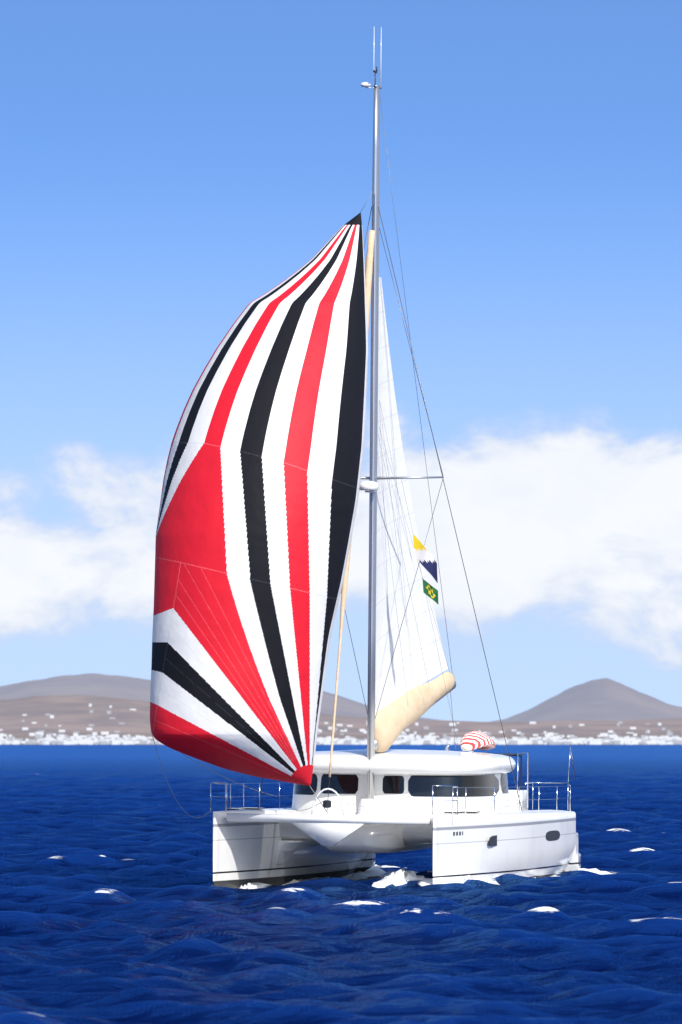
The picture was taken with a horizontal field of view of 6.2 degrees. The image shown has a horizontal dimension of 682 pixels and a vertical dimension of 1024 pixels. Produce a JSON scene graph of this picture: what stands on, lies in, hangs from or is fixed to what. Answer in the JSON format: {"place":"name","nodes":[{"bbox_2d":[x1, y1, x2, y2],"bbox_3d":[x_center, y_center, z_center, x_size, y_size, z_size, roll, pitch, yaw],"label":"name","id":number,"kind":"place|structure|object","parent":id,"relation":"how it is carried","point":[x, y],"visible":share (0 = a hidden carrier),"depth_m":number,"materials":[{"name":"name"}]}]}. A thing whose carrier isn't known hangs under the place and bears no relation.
{"place":"outdoors","nodes":[
{"label":"outdoors","id":0,"kind":"place"},
{"bbox_2d":[0,745,681,1023],"bbox_3d":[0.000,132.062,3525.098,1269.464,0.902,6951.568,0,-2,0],"label":"sea","id":1,"kind":"structure","parent":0,"point":[117,906],"depth_m":116.43,"materials":[{"name":"liquid"}]},
{"bbox_2d":[213,808,580,887],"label":"hulls","id":2,"kind":"object","parent":1,"relation":"on","point":[244,853],"visible":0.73,"depth_m":149.20,"materials":[{"name":"white plastic"}]},
{"bbox_2d":[226,788,430,845],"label":"front crossbeam","id":3,"kind":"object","parent":2,"relation":"attached to","point":[327,830],"depth_m":146.28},
{"bbox_2d":[151,191,524,817],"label":"sheets and lines","id":4,"kind":"object","parent":2,"relation":"on","point":[310,787],"visible":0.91,"depth_m":148.17,"materials":[{"name":"grey fabric"}]},
{"bbox_2d":[227,807,479,812],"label":"deck hatches","id":5,"kind":"object","parent":2,"relation":"on","point":[444,812],"visible":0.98,"depth_m":148.07,"materials":[{"name":"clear glass"}]},
{"bbox_2d":[257,101,521,809],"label":"rigging","id":6,"kind":"object","parent":2,"relation":"on","point":[411,349],"visible":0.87,"depth_m":150.21,"materials":[{"name":"grey metal"}]},
{"bbox_2d":[150,212,367,785],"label":"spinnaker","id":7,"kind":"object","parent":6,"relation":"attached to","point":[259,501],"visible":1,"depth_m":145.73,"materials":[{"name":"multicoloured fabric"}]},
{"bbox_2d":[328,230,454,776],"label":"lazy bag and furled genoa","id":8,"kind":"object","parent":6,"relation":"attached to","point":[395,719],"visible":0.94,"depth_m":150.51,"materials":[{"name":"beige fabric"}]},
{"bbox_2d":[413,534,437,582],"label":"flags","id":9,"kind":"object","parent":6,"relation":"attached to","point":[425,558],"visible":1,"depth_m":149.81,"materials":[{"name":"multicoloured"}]},
{"bbox_2d":[422,579,438,604],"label":"courtesy flag","id":10,"kind":"object","parent":6,"relation":"attached to","point":[430,591],"visible":1,"depth_m":149.86,"materials":[{"name":"green fabric"}]},
{"bbox_2d":[277,749,527,863],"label":"deck and saloon","id":11,"kind":"structure","parent":2,"relation":"on","point":[383,838],"depth_m":149.91,"materials":[{"name":"white plastic"}]},
{"bbox_2d":[210,745,570,814],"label":"rails and stanchions","id":12,"kind":"object","parent":11,"relation":"on","point":[452,800],"visible":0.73,"depth_m":150.79,"materials":[{"name":"silver metal"}]},
{"bbox_2d":[571,753,575,782],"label":"stern ensign","id":13,"kind":"object","parent":12,"relation":"attached to","point":[573,767],"visible":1,"depth_m":155.74,"materials":[{"name":"blue fabric"}]},
{"bbox_2d":[293,774,508,796],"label":"saloon windows","id":14,"kind":"structure","parent":11,"relation":"on","point":[420,785],"depth_m":150.26,"materials":[{"name":"black glass"}]},
{"bbox_2d":[361,85,455,798],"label":"mast","id":15,"kind":"object","parent":11,"relation":"on","point":[372,745],"visible":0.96,"depth_m":149.92,"materials":[{"name":"silver metal"}]},
{"bbox_2d":[359,62,380,492],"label":"radar antennas","id":16,"kind":"object","parent":15,"relation":"attached to","point":[368,485],"visible":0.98,"depth_m":149.48,"materials":[{"name":"white plastic"}]},
{"bbox_2d":[375,277,447,714],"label":"mainsail","id":17,"kind":"object","parent":15,"relation":"attached to","point":[414,672],"visible":0.98,"depth_m":151.69,"materials":[{"name":"white fabric"}]},
{"bbox_2d":[366,745,473,751],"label":"winches","id":18,"kind":"object","parent":11,"relation":"on","point":[447,748],"visible":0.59,"depth_m":153.83,"materials":[{"name":"silver metal"}]},
{"bbox_2d":[460,731,494,750],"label":"striped umbrella","id":19,"kind":"object","parent":11,"relation":"on","point":[472,740],"visible":1,"depth_m":152.41,"materials":[{"name":"fabric"}]},
{"bbox_2d":[323,753,559,845],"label":"dark fittings","id":20,"kind":"object","parent":2,"relation":"attached to","point":[554,835],"visible":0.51,"depth_m":153.06,"materials":[{"name":"black plastic"}]},
{"bbox_2d":[240,865,612,888],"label":"bow wave foam","id":21,"kind":"object","parent":1,"relation":"on","point":[399,877],"visible":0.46,"depth_m":146.64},
{"bbox_2d":[0,695,681,734],"bbox_3d":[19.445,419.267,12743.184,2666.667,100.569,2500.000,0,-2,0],"label":"hills","id":22,"kind":"structure","parent":0,"point":[71,713],"depth_m":12210.85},
{"bbox_2d":[0,704,681,744],"bbox_3d":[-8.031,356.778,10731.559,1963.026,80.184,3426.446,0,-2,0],"label":"town buildings","id":23,"kind":"structure","parent":22,"relation":"on","point":[550,738],"depth_m":9322.63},
{"bbox_2d":[0,0,681,721],"label":"sky","id":24,"kind":"structure","parent":0,"point":[166,165],"materials":[{"name":"blue"}]},
{"label":"sea","id":25,"kind":"structure","parent":0,"visible":0},
{"bbox_2d":[0,673,681,721],"bbox_3d":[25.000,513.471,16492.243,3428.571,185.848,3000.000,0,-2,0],"label":"mountains","id":26,"kind":"structure","parent":25,"relation":"on","point":[601,699],"depth_m":16021.18,"materials":[{"name":"brown stone"}]},
{"bbox_2d":[0,731,681,744],"bbox_3d":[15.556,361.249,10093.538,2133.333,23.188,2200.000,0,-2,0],"label":"coastal plain town","id":27,"kind":"object","parent":25,"relation":"on","point":[24,735],"visible":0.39,"depth_m":10194.17}
]}

